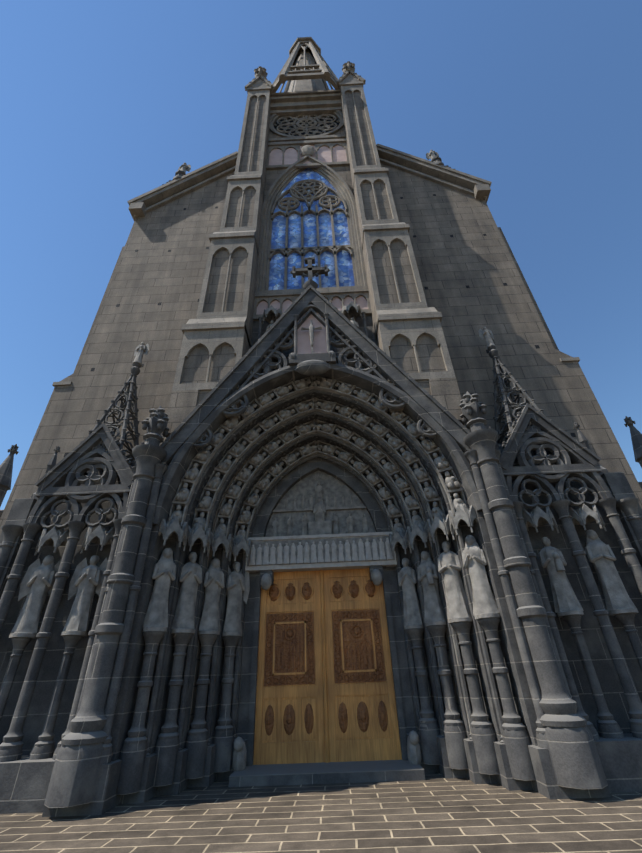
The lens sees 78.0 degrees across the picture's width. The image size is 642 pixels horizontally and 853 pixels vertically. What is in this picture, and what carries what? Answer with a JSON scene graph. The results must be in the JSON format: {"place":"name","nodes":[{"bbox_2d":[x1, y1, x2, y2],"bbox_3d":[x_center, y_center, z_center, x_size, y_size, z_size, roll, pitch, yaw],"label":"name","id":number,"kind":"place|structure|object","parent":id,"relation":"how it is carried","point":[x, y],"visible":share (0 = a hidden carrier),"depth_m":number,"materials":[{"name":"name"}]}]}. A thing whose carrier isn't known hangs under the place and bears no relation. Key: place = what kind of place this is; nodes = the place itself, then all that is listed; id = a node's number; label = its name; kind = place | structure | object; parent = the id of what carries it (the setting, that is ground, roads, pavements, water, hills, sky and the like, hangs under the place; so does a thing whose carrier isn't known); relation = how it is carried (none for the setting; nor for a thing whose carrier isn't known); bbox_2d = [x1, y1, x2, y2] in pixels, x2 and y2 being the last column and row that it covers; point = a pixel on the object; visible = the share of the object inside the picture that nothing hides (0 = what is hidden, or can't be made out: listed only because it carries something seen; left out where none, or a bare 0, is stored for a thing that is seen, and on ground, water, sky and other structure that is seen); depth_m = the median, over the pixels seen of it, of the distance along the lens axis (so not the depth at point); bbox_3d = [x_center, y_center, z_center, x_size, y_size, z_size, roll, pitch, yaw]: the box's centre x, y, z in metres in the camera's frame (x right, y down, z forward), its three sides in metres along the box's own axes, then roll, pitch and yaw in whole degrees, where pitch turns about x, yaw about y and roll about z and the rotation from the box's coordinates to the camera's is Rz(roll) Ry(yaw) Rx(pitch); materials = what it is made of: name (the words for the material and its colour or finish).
{"place":"outdoors","nodes":[
{"label":"outdoors","id":0,"kind":"place"},
{"bbox_2d":[270,89,341,118],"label":"tower top cornice","id":1,"kind":"structure","parent":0,"point":[301,103],"depth_m":21.74,"materials":[{"name":"grey stone"}]},
{"bbox_2d":[271,37,338,92],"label":"spire","id":2,"kind":"structure","parent":1,"relation":"on","point":[306,67],"depth_m":24.90,"materials":[{"name":"grey stone"}]},
{"bbox_2d":[274,117,339,135],"bbox_3d":[-0.763,-16.118,21.264,3.800,3.800,0.025,-3,-32,1],"label":"tracery","id":3,"kind":"object","parent":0,"point":[303,133],"depth_m":21.22,"materials":[{"name":"grey stone"}]},
{"bbox_2d":[264,121,353,198],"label":"wall","id":4,"kind":"structure","parent":0,"point":[343,172],"depth_m":18.22,"materials":[{"name":"grey stone"}]},
{"bbox_2d":[255,155,368,297],"bbox_3d":[-0.479,-8.679,16.371,3.940,10.046,0.380,-3,-32,1],"label":"window frame","id":5,"kind":"object","parent":4,"relation":"attached to","point":[332,177],"visible":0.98,"depth_m":16.17,"materials":[{"name":"grey stone"}]},
{"bbox_2d":[268,168,354,289],"bbox_3d":[-0.468,-8.438,16.391,3.140,9.300,0.030,-3,-32,1],"label":"tower window glass","id":6,"kind":"object","parent":5,"relation":"in","point":[344,266],"visible":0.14,"depth_m":15.68,"materials":[{"name":"blue glass"}]},
{"bbox_2d":[253,138,371,320],"bbox_3d":[-0.485,-8.827,16.477,3.900,12.550,0.560,-3,-32,1],"label":"blind arcade","id":7,"kind":"object","parent":4,"relation":"attached to","point":[307,149],"visible":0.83,"depth_m":18.49},
{"bbox_2d":[256,145,367,314],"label":"arcade panels","id":8,"kind":"object","parent":7,"relation":"in","point":[291,155],"visible":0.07,"depth_m":18.87,"materials":[{"name":"grey stone"}]},
{"bbox_2d":[251,315,375,373],"bbox_3d":[-0.239,-2.466,12.512,3.900,2.450,0.260,-3,-32,1],"label":"dark tower niche","id":9,"kind":"object","parent":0,"point":[359,320],"visible":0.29,"depth_m":12.70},
{"bbox_2d":[0,773,641,852],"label":"brick pavement","id":10,"kind":"structure","parent":0,"point":[435,813],"depth_m":5.16,"materials":[{"name":"grey brick"}]},
{"bbox_2d":[0,348,641,816],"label":"portal","id":11,"kind":"object","parent":10,"relation":"on","point":[24,782],"visible":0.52,"depth_m":8.10,"materials":[{"name":"grey stone"}]},
{"bbox_2d":[0,312,641,807],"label":"columns","id":12,"kind":"structure","parent":10,"relation":"on","point":[566,736],"depth_m":7.36,"materials":[{"name":"grey stone"}]},
{"bbox_2d":[301,320,321,353],"bbox_3d":[-0.259,-2.554,11.154,0.600,1.350,0.131,-3,-32,1],"label":"cross","id":13,"kind":"object","parent":12,"relation":"attached to","point":[311,328],"visible":0.96,"depth_m":11.21,"materials":[{"name":"grey stone"}]},
{"bbox_2d":[297,312,326,353],"bbox_3d":[-0.259,-2.600,11.390,0.840,1.920,0.060,-3,-32,1],"label":"niche panel","id":14,"kind":"object","parent":12,"relation":"attached to","point":[304,343],"visible":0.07,"depth_m":11.29,"materials":[{"name":"pink stone"}]},
{"bbox_2d":[159,257,470,474],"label":"portal gable","id":15,"kind":"structure","parent":12,"relation":"attached to","point":[347,334],"depth_m":10.51,"materials":[{"name":"grey stone"}]},
{"bbox_2d":[167,376,468,770],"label":"archivolts","id":16,"kind":"object","parent":12,"relation":"attached to","point":[395,444],"visible":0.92,"depth_m":10.30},
{"bbox_2d":[175,382,460,537],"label":"portal archivolt rings","id":17,"kind":"object","parent":12,"relation":"attached to","point":[284,429],"visible":0.17,"depth_m":10.68,"materials":[{"name":"grey stone"}]},
{"bbox_2d":[26,345,612,528],"bbox_3d":[-0.148,0.055,10.430,12.953,5.179,1.316,-3,-32,1],"label":"portal bay tracery","id":18,"kind":"object","parent":12,"relation":"attached to","point":[532,427],"visible":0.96,"depth_m":9.26,"materials":[{"name":"stone"}]},
{"bbox_2d":[34,301,606,561],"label":"portal statue canopies","id":19,"kind":"object","parent":12,"relation":"attached to","point":[535,517],"visible":0.88,"depth_m":8.71,"materials":[{"name":"grey stone"}]},
{"bbox_2d":[265,470,375,536],"bbox_3d":[-0.040,2.278,11.036,3.040,2.246,0.280,-3,-32,1],"label":"tympanum","id":20,"kind":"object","parent":12,"relation":"attached to","point":[332,486],"depth_m":10.92,"materials":[{"name":"grey stone"}]},
{"bbox_2d":[272,473,368,536],"bbox_3d":[-0.049,2.116,10.886,2.900,1.920,0.206,-3,-32,1],"label":"tympanum relief","id":21,"kind":"object","parent":12,"relation":"attached to","point":[320,525],"visible":0.94,"depth_m":10.67,"materials":[{"name":"stone"}]},
{"bbox_2d":[0,444,641,754],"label":"portal niche back","id":22,"kind":"object","parent":12,"relation":"attached to","point":[608,680],"visible":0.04,"depth_m":7.78,"materials":[{"name":"stone"}]},
{"bbox_2d":[9,317,638,638],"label":"statues","id":23,"kind":"object","parent":12,"relation":"attached to","point":[38,582],"visible":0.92,"depth_m":8.16,"materials":[{"name":"grey stone"}]},
{"bbox_2d":[253,568,401,764],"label":"wood door leaves","id":24,"kind":"object","parent":12,"relation":"attached to","point":[327,739],"visible":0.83,"depth_m":8.59,"materials":[{"name":"brown wood"}]},
{"bbox_2d":[264,579,387,735],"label":"door carvings","id":25,"kind":"object","parent":24,"relation":"attached to","point":[358,653],"visible":0.98,"depth_m":9.01,"materials":[{"name":"brown wood"}]},
{"bbox_2d":[0,163,641,730],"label":"facade wall","id":26,"kind":"structure","parent":10,"relation":"on","point":[150,275],"depth_m":13.29,"materials":[{"name":"stone"}]},
{"bbox_2d":[166,92,464,437],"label":"tower piers","id":27,"kind":"structure","parent":26,"relation":"attached to","point":[443,392],"depth_m":12.92,"materials":[{"name":"grey stone"}]},
{"bbox_2d":[249,61,360,86],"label":"finials","id":28,"kind":"object","parent":27,"relation":"on","point":[261,71],"visible":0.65,"depth_m":22.68,"materials":[{"name":"grey stone"}]},
{"bbox_2d":[172,70,455,390],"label":"buttresses","id":29,"kind":"structure","parent":27,"relation":"attached to","point":[410,322],"depth_m":13.06,"materials":[{"name":"grey stone"}]},
{"bbox_2d":[52,144,579,386],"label":"cornice","id":30,"kind":"structure","parent":26,"relation":"attached to","point":[142,205],"depth_m":17.88,"materials":[{"name":"stone"}]},
{"bbox_2d":[162,156,450,184],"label":"roof ornaments","id":31,"kind":"object","parent":30,"relation":"on","point":[436,160],"visible":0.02,"depth_m":18.18,"materials":[{"name":"stone"}]},
{"bbox_2d":[178,149,438,172],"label":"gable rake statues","id":32,"kind":"object","parent":31,"relation":"attached to","point":[185,167],"visible":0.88,"depth_m":18.90,"materials":[{"name":"grey stone"}]},
{"bbox_2d":[64,194,575,456],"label":"putlog holes","id":33,"kind":"object","parent":26,"relation":"attached to","point":[487,351],"visible":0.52,"depth_m":14.04,"materials":[{"name":"black"}]},
{"bbox_2d":[0,227,641,517],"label":"side buttresses","id":34,"kind":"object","parent":10,"relation":"on","point":[520,273],"visible":0.04,"depth_m":14.47,"materials":[{"name":"stone"}]},
{"bbox_2d":[0,416,641,506],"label":"side pinnacles","id":35,"kind":"object","parent":34,"relation":"on","point":[6,467],"visible":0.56,"depth_m":14.01,"materials":[{"name":"stone"}]},
{"bbox_2d":[228,760,424,786],"bbox_3d":[0.121,6.637,7.646,3.500,0.150,1.350,-3,-32,1],"label":"threshold step","id":36,"kind":"object","parent":10,"relation":"on","point":[328,773],"visible":0.86,"depth_m":7.11,"materials":[{"name":"stone"}]},
{"bbox_2d":[245,532,396,572],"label":"lintel","id":37,"kind":"structure","parent":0,"point":[341,564],"depth_m":9.85,"materials":[{"name":"grey stone"}]},
{"bbox_2d":[247,536,394,565],"bbox_3d":[-0.015,3.110,9.914,3.640,0.600,0.007,-3,-32,1],"label":"balustrade frieze","id":38,"kind":"object","parent":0,"point":[316,541],"depth_m":9.97,"materials":[{"name":"grey stone"}]},
{"bbox_2d":[0,0,641,509],"label":"sky","id":39,"kind":"structure","parent":0,"point":[102,102],"materials":[{"name":"blue"}]},
{"bbox_3d":[-0.274,-4.424,17.275,6.300,29.150,5.300,-3,-32,1],"label":"tower","id":40,"kind":"object","parent":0,"visible":0},
{"bbox_2d":[268,110,345,141],"bbox_3d":[-0.766,-16.148,21.085,4.122,4.261,0.240,-3,-32,1],"label":"tracery panel","id":41,"kind":"object","parent":40,"relation":"attached to","point":[337,114],"visible":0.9,"depth_m":20.82,"materials":[{"name":"grey stone"}]}
]}

